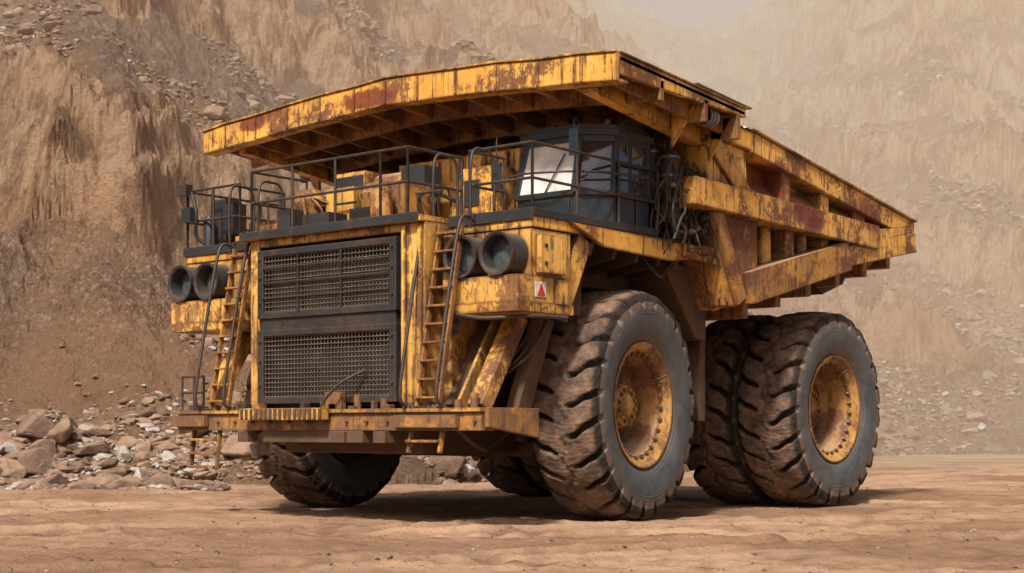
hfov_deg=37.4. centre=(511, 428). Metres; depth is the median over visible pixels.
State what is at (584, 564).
ground pebbles
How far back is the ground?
20.96 m
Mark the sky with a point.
(689, 13)
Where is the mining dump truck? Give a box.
[168,49,916,520]
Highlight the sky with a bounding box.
[621,0,756,27]
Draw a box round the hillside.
[0,0,1023,484]
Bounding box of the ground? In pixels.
[0,455,1023,572]
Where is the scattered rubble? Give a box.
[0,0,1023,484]
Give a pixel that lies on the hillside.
(102, 154)
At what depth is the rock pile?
38.71 m
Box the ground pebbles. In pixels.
[9,482,1023,572]
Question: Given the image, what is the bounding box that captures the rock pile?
[0,343,231,490]
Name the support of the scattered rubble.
on the hillside
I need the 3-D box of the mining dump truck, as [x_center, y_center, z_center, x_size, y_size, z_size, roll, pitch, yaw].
[0.848,-2.071,27.488,9.060,7.042,12.500,0,0,40]

